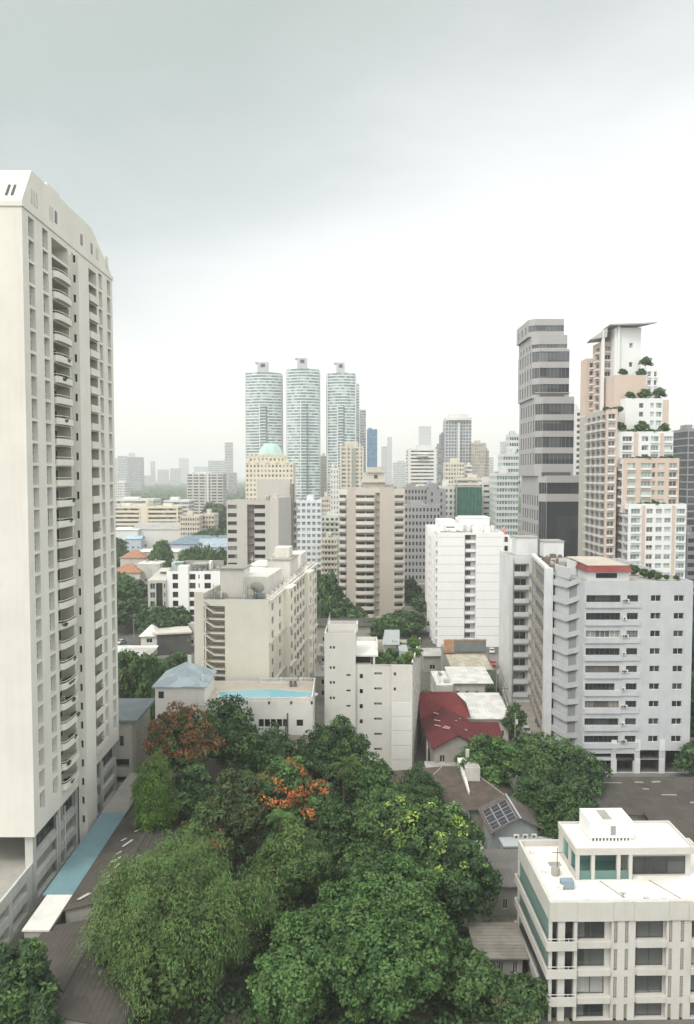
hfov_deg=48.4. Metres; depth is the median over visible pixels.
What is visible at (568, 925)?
window
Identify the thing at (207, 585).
window
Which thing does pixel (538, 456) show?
window
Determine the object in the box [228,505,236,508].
window
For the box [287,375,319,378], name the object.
window
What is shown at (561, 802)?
yard tree
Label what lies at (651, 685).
window
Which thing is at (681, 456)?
window
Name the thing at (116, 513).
window
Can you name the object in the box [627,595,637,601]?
window
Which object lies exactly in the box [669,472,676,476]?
window
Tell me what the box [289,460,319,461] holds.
window
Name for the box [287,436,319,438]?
window
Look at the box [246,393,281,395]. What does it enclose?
window
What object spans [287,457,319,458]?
window
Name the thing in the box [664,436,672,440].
window
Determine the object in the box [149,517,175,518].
window
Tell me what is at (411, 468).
window
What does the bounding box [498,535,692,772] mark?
apartment block
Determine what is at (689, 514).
window
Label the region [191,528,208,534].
street tree
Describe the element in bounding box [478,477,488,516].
apartment block
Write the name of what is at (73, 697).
potted plant
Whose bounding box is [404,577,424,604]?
street tree
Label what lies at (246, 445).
window
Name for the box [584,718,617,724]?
window
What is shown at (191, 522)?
school building
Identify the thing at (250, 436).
window
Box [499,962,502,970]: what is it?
window
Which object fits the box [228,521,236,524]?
window
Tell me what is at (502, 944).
shed
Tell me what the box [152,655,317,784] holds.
pool building
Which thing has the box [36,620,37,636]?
window
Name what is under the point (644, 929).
window
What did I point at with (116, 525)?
window
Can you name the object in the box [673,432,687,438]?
window
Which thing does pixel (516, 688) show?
window
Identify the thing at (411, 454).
window
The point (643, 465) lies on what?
window
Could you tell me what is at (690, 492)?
window
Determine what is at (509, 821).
house
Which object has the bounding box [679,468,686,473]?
window
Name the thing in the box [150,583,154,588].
window
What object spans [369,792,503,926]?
flowering tree
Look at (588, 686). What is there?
window
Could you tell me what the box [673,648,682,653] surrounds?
window
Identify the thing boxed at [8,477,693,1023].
ground
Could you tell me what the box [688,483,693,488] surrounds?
window
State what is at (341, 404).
residential tower
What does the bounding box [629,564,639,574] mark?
roof bush
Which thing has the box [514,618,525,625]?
window
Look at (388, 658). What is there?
roof bush
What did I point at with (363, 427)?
residential tower
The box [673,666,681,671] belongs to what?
window
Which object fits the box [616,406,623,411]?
terrace shrub
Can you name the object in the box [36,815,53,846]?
window
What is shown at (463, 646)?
building
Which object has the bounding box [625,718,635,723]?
window
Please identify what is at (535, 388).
window
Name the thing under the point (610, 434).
window
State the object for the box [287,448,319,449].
window
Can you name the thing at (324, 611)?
street tree
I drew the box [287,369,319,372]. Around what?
window
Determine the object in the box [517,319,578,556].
office tower
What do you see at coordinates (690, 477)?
window
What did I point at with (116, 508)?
window
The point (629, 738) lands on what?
window
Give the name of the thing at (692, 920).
window
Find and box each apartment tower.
[187,472,226,513]
[330,464,338,513]
[339,467,404,618]
[406,445,436,485]
[573,404,583,474]
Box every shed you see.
[30,917,151,1023]
[62,815,189,922]
[124,536,144,551]
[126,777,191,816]
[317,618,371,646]
[416,579,424,592]
[467,922,528,975]
[476,849,517,915]
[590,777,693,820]
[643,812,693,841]
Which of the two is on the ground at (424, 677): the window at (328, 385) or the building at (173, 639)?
the building at (173, 639)
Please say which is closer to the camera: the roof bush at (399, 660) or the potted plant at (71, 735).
the potted plant at (71, 735)
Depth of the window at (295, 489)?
875.88 m
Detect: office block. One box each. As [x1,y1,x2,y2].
[402,483,426,503]
[404,501,439,581]
[426,483,445,517]
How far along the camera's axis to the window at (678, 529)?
262.95 m
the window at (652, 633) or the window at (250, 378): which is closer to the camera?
the window at (652, 633)
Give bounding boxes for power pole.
[496,665,498,691]
[511,713,519,745]
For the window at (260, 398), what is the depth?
881.03 m
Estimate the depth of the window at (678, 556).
263.40 m
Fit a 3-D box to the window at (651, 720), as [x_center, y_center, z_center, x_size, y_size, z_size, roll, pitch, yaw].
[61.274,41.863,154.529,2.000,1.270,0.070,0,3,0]
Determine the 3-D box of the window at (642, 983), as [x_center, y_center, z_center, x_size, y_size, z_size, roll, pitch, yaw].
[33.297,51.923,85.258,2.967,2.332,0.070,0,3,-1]
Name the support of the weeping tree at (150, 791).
on the alley
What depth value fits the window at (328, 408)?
882.53 m
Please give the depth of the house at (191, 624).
268.46 m
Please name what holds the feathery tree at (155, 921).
on the ground at (424, 677)
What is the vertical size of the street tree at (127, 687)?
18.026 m
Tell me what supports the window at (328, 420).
in the residential tower at (341, 404)
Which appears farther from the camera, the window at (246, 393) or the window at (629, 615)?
the window at (246, 393)
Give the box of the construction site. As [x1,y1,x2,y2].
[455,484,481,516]
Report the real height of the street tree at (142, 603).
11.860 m
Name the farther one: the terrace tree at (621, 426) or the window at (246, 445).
the window at (246, 445)
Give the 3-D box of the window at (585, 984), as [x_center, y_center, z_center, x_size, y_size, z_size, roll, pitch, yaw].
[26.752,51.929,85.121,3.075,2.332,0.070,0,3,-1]
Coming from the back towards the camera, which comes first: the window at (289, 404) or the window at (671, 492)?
the window at (289, 404)
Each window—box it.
[28,220,29,236]
[29,265,30,281]
[31,377,32,395]
[32,422,33,439]
[33,466,34,484]
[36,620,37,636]
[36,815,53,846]
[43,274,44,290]
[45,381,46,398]
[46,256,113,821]
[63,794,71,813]
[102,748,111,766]
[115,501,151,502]
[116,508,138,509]
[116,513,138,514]
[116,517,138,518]
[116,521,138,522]
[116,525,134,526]
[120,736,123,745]
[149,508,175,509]
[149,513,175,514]
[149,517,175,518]
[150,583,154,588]
[156,583,162,605]
[164,502,187,503]
[173,574,177,579]
[189,574,194,579]
[205,574,210,579]
[205,583,210,587]
[208,463,224,464]
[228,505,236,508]
[228,513,236,516]
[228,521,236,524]
[228,538,236,541]
[228,546,236,549]
[228,554,236,557]
[246,372,281,375]
[246,375,281,377]
[246,378,281,380]
[246,381,281,383]
[246,384,281,386]
[246,387,281,389]
[246,390,281,392]
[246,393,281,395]
[246,396,281,398]
[246,398,281,400]
[246,401,281,403]
[246,404,281,406]
[246,407,281,409]
[246,410,281,412]
[246,413,281,415]
[246,416,281,418]
[246,419,281,420]
[246,422,281,423]
[246,425,281,426]
[246,428,281,429]
[246,431,281,432]
[246,433,281,435]
[246,436,281,438]
[246,439,281,440]
[246,442,281,443]
[246,445,281,446]
[246,465,276,498]
[255,505,264,508]
[255,513,264,516]
[255,521,264,524]
[255,530,264,532]
[255,538,264,541]
[255,546,264,549]
[255,554,264,557]
[259,719,263,725]
[265,719,269,725]
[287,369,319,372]
[287,372,319,375]
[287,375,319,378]
[287,378,319,381]
[287,380,319,383]
[287,383,319,386]
[287,386,319,389]
[287,389,319,392]
[287,392,319,395]
[287,395,319,398]
[287,398,319,401]
[287,401,319,404]
[287,404,319,406]
[287,407,319,409]
[287,410,319,412]
[287,413,319,415]
[287,416,319,418]
[287,419,319,421]
[287,422,319,424]
[287,425,319,427]
[287,428,319,429]
[287,431,319,432]
[287,434,319,435]
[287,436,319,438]
[287,439,319,441]
[287,442,319,444]
[287,445,319,447]
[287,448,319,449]
[287,451,319,452]
[287,454,319,455]
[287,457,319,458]
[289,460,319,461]
[295,463,319,464]
[295,466,319,467]
[295,469,319,470]
[295,477,319,478]
[295,480,319,481]
[295,483,319,484]
[295,486,319,487]
[295,489,319,490]
[295,492,319,493]
[297,720,302,725]
[328,373,354,374]
[328,376,354,377]
[328,379,354,380]
[328,382,354,383]
[328,385,354,386]
[328,388,354,389]
[328,390,354,392]
[328,393,354,395]
[328,396,354,398]
[328,399,354,400]
[328,402,354,403]
[328,405,354,406]
[328,408,354,409]
[328,411,354,412]
[328,414,354,415]
[328,417,354,418]
[328,420,354,421]
[328,428,354,429]
[328,431,354,432]
[328,434,354,435]
[328,437,354,438]
[375,430,376,466]
[411,454,433,455]
[411,461,433,462]
[411,468,433,469]
[411,475,433,476]
[440,755,444,761]
[454,422,470,464]
[457,480,480,482]
[465,535,470,539]
[478,444,485,477]
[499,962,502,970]
[503,899,507,908]
[510,476,517,534]
[513,658,524,665]
[513,672,524,678]
[513,685,524,691]
[513,962,517,972]
[514,565,525,571]
[514,578,525,584]
[514,592,525,598]
[514,605,525,611]
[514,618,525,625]
[514,632,525,638]
[514,645,524,651]
[518,917,547,989]
[519,860,548,940]
[519,892,547,969]
[520,331,525,530]
[529,325,535,331]
[532,352,538,361]
[532,368,538,378]
[532,384,538,394]
[535,404,541,414]
[535,420,541,430]
[535,437,542,447]
[535,453,542,463]
[536,325,563,330]
[538,501,545,556]
[539,351,568,361]
[539,483,545,493]
[540,344,566,347]
[540,368,568,377]
[540,384,568,393]
[542,404,573,413]
[542,453,572,463]
[543,420,573,430]
[543,437,573,447]
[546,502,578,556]
[547,483,578,493]
[551,979,555,996]
[551,1007,555,1017]
[552,922,556,941]
[552,951,556,969]
[564,979,571,996]
[564,1007,571,1017]
[565,922,572,941]
[565,951,572,968]
[576,976,603,992]
[576,1003,602,1015]
[577,922,604,937]
[577,948,603,965]
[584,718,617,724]
[584,736,617,741]
[585,666,618,671]
[585,683,613,689]
[585,701,617,706]
[586,595,619,601]
[586,613,619,619]
[586,631,619,636]
[586,648,618,654]
[588,343,670,572]
[607,477,613,481]
[607,486,613,490]
[607,495,613,499]
[607,503,613,507]
[608,423,614,427]
[608,432,614,436]
[608,441,614,445]
[608,450,613,454]
[608,459,613,463]
[608,468,613,472]
[609,414,614,418]
[622,445,631,449]
[622,454,631,457]
[623,436,631,440]
[625,701,635,706]
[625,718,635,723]
[625,736,634,741]
[626,648,636,653]
[626,666,636,671]
[626,683,635,689]
[627,463,634,467]
[627,472,634,476]
[627,481,634,485]
[627,490,634,494]
[627,499,633,503]
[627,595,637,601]
[627,613,637,618]
[627,631,636,636]
[630,545,638,549]
[630,554,638,558]
[631,509,639,513]
[631,518,639,522]
[631,527,639,531]
[631,536,639,540]
[632,856,684,873]
[634,1002,660,1015]
[635,947,662,964]
[635,975,661,992]
[636,921,662,937]
[640,490,649,494]
[640,499,649,503]
[641,463,650,467]
[641,472,650,476]
[641,481,649,485]
[648,718,657,723]
[648,736,657,741]
[649,683,658,688]
[649,701,657,706]
[650,631,659,636]
[650,648,659,653]
[650,666,658,671]
[651,436,657,440]
[651,445,657,449]
[651,595,660,600]
[651,613,659,618]
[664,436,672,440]
[664,445,671,449]
[668,499,675,503]
[669,463,676,467]
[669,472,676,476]
[669,481,675,485]
[669,490,675,494]
[671,718,680,723]
[671,736,680,741]
[672,683,681,688]
[672,701,680,706]
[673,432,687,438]
[673,439,687,445]
[673,446,687,452]
[673,454,686,459]
[673,631,682,636]
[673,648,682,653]
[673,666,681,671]
[674,595,683,600]
[674,613,682,618]
[675,563,683,567]
[675,572,683,576]
[676,518,684,522]
[676,527,684,531]
[676,536,683,540]
[676,545,683,549]
[676,554,683,558]
[677,509,684,513]
[679,461,686,466]
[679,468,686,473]
[679,475,686,480]
[679,483,686,488]
[679,490,686,495]
[679,497,685,502]
[687,505,693,510]
[687,512,693,517]
[687,519,693,524]
[688,453,693,458]
[688,461,693,466]
[688,468,693,473]
[688,475,693,480]
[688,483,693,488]
[688,490,693,495]
[688,497,693,502]
[688,538,693,542]
[689,431,693,436]
[689,439,693,444]
[689,446,693,451]
[690,975,693,991]
[690,1003,693,1014]
[691,947,693,963]
[692,920,693,936]
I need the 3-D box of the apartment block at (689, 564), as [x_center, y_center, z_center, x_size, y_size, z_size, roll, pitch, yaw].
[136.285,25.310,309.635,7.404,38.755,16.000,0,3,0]
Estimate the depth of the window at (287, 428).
873.42 m
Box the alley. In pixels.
[16,795,468,1023]
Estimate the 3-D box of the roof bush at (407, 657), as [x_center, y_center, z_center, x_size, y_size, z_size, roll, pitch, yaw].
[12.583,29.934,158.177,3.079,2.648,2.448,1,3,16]
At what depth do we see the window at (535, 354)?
334.85 m
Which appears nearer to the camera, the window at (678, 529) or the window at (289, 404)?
the window at (678, 529)
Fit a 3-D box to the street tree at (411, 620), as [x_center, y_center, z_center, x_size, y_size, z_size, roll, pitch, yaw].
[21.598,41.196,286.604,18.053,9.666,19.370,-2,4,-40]
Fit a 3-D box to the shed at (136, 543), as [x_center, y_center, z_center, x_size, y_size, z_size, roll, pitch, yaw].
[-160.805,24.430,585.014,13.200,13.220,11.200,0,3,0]
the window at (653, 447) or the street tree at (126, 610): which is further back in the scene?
the street tree at (126, 610)
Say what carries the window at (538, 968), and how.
in the apartment block at (604, 902)
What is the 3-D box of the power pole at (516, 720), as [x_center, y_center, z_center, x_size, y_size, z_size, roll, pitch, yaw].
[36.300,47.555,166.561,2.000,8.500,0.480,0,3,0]
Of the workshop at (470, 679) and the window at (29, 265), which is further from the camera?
the workshop at (470, 679)
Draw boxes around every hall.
[116,527,139,539]
[132,522,179,548]
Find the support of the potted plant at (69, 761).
on the residential tower at (56, 280)
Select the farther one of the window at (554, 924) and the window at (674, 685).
the window at (674, 685)
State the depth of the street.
284.77 m
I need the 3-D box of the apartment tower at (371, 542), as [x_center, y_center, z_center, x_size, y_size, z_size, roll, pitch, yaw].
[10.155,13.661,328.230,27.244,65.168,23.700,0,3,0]
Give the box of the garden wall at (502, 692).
[501,686,507,707]
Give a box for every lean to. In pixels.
[424,761,455,767]
[457,693,508,740]
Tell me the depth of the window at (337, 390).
880.70 m
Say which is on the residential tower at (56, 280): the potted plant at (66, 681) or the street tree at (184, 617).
the potted plant at (66, 681)
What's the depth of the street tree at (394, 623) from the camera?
268.13 m
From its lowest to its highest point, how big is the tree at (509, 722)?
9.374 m
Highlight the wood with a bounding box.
[131,482,520,511]
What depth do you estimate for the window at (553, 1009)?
85.20 m
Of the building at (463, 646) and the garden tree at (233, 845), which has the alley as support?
the garden tree at (233, 845)
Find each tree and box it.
[0,936,62,1023]
[15,991,65,1023]
[71,824,283,1023]
[116,537,128,553]
[116,551,124,567]
[117,571,134,580]
[117,576,147,600]
[117,600,141,631]
[118,649,138,674]
[118,667,137,697]
[127,596,147,626]
[128,651,163,685]
[129,749,181,834]
[133,605,179,633]
[134,673,154,725]
[142,699,224,775]
[148,541,172,566]
[148,654,168,674]
[154,539,174,558]
[162,557,170,567]
[164,651,187,668]
[167,763,216,821]
[169,605,193,627]
[173,796,244,863]
[176,549,194,560]
[184,542,203,559]
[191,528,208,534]
[195,766,281,874]
[199,545,217,559]
[200,502,226,513]
[200,694,264,781]
[205,526,226,536]
[212,507,226,519]
[215,546,226,565]
[218,517,226,529]
[236,721,301,774]
[244,815,336,911]
[245,849,459,1023]
[246,755,333,830]
[249,909,299,959]
[265,809,294,830]
[289,722,333,782]
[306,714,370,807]
[312,795,361,875]
[317,569,321,579]
[317,570,345,608]
[317,598,334,617]
[325,597,368,617]
[328,753,364,808]
[329,836,385,892]
[343,750,401,804]
[350,602,366,613]
[352,783,403,844]
[363,618,392,639]
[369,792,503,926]
[376,615,410,635]
[382,610,429,634]
[390,761,446,806]
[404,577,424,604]
[408,598,426,621]
[410,593,424,602]
[439,935,506,1017]
[453,732,523,787]
[487,970,552,1023]
[507,726,586,786]
[508,766,552,813]
[530,775,599,838]
[550,748,612,798]
[617,368,627,374]
[617,422,626,430]
[624,391,634,396]
[634,421,649,430]
[635,368,646,374]
[637,388,651,397]
[638,356,653,366]
[652,387,667,396]
[658,423,670,430]
[671,739,693,773]
[690,682,693,736]
[691,595,693,681]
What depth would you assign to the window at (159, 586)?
278.62 m
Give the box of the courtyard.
[501,696,552,739]
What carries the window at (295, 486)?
in the residential tower at (302, 417)
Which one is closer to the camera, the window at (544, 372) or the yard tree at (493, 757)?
the yard tree at (493, 757)
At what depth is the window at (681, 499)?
385.79 m
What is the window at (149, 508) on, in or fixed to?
in the school building at (168, 512)
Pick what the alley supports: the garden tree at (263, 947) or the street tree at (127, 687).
the garden tree at (263, 947)
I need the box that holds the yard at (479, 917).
[450,903,570,1023]
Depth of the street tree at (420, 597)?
324.97 m
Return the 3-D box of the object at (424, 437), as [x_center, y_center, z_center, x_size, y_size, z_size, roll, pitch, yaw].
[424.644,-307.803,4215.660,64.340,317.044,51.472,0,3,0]
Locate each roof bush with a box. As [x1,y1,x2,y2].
[375,656,383,663]
[378,651,386,658]
[382,653,393,663]
[385,647,398,658]
[395,657,403,664]
[401,652,414,662]
[406,635,421,648]
[412,648,423,657]
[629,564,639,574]
[639,568,648,576]
[645,570,655,578]
[654,572,663,579]
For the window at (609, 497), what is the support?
in the residential tower at (617, 483)
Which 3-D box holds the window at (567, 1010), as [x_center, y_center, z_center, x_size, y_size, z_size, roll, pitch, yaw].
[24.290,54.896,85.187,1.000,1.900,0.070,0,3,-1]
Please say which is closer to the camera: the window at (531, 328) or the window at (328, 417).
the window at (531, 328)
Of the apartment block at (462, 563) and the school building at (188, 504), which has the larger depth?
the school building at (188, 504)
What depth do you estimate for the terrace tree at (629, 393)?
274.14 m
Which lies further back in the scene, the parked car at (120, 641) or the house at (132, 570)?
the house at (132, 570)
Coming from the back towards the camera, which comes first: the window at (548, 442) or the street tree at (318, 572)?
the street tree at (318, 572)
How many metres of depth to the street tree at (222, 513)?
716.83 m
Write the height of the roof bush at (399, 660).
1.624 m
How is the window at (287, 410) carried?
in the residential tower at (302, 417)
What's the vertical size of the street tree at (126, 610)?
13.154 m
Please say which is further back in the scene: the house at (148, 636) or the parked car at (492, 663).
the house at (148, 636)
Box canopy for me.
[118,645,158,659]
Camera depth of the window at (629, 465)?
265.86 m
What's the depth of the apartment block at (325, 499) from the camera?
520.56 m
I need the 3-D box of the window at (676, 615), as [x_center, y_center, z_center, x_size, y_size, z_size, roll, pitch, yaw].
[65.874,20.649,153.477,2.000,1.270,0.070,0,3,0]
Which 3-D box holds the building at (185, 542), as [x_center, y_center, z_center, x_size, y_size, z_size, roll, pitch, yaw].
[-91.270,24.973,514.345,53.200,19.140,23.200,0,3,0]
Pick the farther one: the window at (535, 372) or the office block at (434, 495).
the office block at (434, 495)
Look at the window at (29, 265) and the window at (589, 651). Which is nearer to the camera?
the window at (29, 265)
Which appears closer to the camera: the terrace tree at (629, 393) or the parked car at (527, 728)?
the parked car at (527, 728)
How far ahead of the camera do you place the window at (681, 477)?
385.22 m
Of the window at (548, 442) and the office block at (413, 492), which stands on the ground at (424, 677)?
the office block at (413, 492)
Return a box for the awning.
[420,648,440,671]
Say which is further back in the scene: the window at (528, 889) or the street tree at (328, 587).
the street tree at (328, 587)
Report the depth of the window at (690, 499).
380.55 m
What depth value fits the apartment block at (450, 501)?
425.40 m
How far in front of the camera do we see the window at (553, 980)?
85.06 m
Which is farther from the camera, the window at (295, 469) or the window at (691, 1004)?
the window at (295, 469)
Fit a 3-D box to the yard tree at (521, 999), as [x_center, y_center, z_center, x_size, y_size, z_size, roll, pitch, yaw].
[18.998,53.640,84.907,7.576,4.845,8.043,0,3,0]
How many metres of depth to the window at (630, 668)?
154.09 m
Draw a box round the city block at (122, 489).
[115,481,130,498]
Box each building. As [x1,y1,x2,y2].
[115,497,160,505]
[116,503,140,527]
[148,503,182,521]
[152,626,191,655]
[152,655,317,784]
[164,497,194,514]
[168,535,226,551]
[180,511,202,537]
[198,538,226,551]
[199,509,218,530]
[441,639,486,670]
[489,467,518,537]
[498,448,520,492]
[506,431,518,453]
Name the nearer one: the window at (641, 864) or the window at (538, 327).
the window at (641, 864)
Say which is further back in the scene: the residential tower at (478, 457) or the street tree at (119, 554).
the residential tower at (478, 457)
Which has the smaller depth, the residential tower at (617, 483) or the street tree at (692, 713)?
the street tree at (692, 713)
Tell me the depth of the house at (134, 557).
449.30 m
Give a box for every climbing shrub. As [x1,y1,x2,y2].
[484,684,496,692]
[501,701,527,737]
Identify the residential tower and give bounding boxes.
[0,170,118,945]
[245,362,282,469]
[245,443,294,501]
[286,358,320,501]
[326,362,354,496]
[340,441,363,486]
[356,383,358,445]
[360,410,365,472]
[470,440,485,477]
[486,448,488,476]
[578,322,686,577]
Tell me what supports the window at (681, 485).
in the office tower at (683, 444)
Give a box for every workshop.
[445,667,493,692]
[446,654,492,676]
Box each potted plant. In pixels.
[58,620,68,626]
[61,678,71,683]
[62,759,71,764]
[63,776,73,782]
[65,696,74,701]
[68,733,77,739]
[71,711,79,716]
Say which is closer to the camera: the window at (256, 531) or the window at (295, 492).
the window at (256, 531)
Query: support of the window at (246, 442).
in the residential tower at (263, 405)
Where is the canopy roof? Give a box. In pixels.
[22,773,142,947]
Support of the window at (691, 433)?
in the office tower at (683, 444)
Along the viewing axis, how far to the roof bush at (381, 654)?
160.26 m
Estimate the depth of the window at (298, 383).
870.44 m
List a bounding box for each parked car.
[118,639,126,644]
[490,660,496,665]
[521,725,530,734]
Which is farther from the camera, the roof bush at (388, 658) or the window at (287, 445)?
the window at (287, 445)
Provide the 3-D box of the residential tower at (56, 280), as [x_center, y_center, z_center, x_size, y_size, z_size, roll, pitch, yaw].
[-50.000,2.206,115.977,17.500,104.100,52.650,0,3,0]
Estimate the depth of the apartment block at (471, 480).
519.97 m
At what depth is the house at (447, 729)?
159.65 m
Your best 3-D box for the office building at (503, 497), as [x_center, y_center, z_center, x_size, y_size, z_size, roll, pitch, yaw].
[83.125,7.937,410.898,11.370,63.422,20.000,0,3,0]
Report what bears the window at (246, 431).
in the residential tower at (263, 405)
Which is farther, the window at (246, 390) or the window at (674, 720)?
the window at (246, 390)
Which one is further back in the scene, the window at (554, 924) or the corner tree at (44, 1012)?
the window at (554, 924)
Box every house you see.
[116,564,143,580]
[116,698,154,787]
[120,550,149,566]
[122,648,154,657]
[137,556,165,587]
[139,624,158,644]
[140,549,180,560]
[178,618,193,645]
[315,660,324,698]
[317,644,323,661]
[393,749,512,833]
[402,607,426,629]
[419,692,502,762]
[430,671,452,691]
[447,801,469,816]
[477,793,553,848]
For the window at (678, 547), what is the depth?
263.28 m
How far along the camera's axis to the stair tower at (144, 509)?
645.98 m
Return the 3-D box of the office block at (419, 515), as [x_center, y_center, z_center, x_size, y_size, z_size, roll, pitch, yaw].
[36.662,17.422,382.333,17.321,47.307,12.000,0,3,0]
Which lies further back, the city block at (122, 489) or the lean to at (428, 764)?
the city block at (122, 489)
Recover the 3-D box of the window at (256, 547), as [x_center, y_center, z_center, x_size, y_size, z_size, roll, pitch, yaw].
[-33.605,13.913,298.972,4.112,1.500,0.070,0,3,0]
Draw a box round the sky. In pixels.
[0,0,693,476]
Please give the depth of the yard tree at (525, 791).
127.21 m
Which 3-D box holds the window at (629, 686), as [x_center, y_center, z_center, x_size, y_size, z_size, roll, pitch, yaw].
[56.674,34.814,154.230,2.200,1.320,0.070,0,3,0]
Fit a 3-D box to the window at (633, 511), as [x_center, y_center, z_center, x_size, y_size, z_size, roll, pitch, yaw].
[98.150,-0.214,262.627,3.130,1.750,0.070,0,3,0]
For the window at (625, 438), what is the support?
in the residential tower at (617, 483)
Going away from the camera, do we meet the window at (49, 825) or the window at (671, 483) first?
the window at (49, 825)
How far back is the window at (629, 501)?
266.51 m
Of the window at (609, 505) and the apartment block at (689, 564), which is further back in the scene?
the apartment block at (689, 564)
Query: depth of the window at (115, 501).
720.74 m
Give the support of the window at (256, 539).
in the apartment block at (263, 525)
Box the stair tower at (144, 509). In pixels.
[141,499,152,521]
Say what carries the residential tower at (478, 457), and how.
on the ground at (424, 677)
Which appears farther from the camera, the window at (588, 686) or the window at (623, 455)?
the window at (623, 455)
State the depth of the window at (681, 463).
385.22 m
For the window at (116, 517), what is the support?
in the school building at (128, 514)
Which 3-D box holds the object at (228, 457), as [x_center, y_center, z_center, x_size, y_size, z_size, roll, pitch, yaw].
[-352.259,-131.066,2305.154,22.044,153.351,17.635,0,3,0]
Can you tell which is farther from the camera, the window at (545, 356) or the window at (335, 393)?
the window at (335, 393)
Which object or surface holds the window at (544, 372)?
in the office tower at (549, 493)
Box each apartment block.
[148,560,223,615]
[194,546,317,680]
[226,479,297,564]
[296,495,321,569]
[320,492,329,513]
[321,532,337,583]
[322,512,338,577]
[324,614,419,770]
[425,516,511,646]
[439,480,454,519]
[443,458,464,485]
[454,474,480,487]
[464,463,471,477]
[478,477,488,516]
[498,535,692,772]
[514,808,693,1020]
[685,527,693,594]
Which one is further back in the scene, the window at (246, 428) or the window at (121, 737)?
the window at (246, 428)
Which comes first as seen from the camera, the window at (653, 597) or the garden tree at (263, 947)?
the garden tree at (263, 947)
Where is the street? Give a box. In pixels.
[117,624,140,644]
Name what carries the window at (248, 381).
in the residential tower at (263, 405)
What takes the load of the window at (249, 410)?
in the residential tower at (263, 405)
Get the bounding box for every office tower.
[367,428,376,466]
[435,444,440,485]
[439,432,443,484]
[443,414,471,464]
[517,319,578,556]
[673,425,693,531]
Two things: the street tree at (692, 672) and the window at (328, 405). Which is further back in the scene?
the window at (328, 405)
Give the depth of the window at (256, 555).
299.17 m
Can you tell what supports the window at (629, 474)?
in the residential tower at (617, 483)
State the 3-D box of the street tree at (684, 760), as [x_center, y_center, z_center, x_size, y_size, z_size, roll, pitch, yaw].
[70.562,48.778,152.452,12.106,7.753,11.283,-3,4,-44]
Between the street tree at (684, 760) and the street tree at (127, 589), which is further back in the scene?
the street tree at (127, 589)
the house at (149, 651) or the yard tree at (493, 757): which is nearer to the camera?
the yard tree at (493, 757)
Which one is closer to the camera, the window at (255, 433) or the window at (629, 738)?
the window at (629, 738)
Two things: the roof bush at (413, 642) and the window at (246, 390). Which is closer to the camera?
the roof bush at (413, 642)
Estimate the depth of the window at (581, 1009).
85.31 m
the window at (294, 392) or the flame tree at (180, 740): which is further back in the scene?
the window at (294, 392)
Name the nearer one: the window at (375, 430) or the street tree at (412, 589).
the street tree at (412, 589)
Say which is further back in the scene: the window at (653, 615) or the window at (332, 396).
the window at (332, 396)
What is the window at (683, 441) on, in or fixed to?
in the office tower at (683, 444)
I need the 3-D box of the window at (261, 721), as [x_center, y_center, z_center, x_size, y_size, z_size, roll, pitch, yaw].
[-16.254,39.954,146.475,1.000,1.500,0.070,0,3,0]
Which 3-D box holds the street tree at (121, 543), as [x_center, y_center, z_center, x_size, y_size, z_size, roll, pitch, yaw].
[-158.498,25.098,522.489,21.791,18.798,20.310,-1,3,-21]
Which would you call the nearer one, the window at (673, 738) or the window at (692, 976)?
the window at (692, 976)
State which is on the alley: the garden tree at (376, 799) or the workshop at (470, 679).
the garden tree at (376, 799)
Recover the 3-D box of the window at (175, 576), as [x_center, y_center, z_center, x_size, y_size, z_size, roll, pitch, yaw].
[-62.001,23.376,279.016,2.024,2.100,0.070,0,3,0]
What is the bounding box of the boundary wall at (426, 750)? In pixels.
[426,739,427,760]
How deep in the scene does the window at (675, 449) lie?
388.72 m

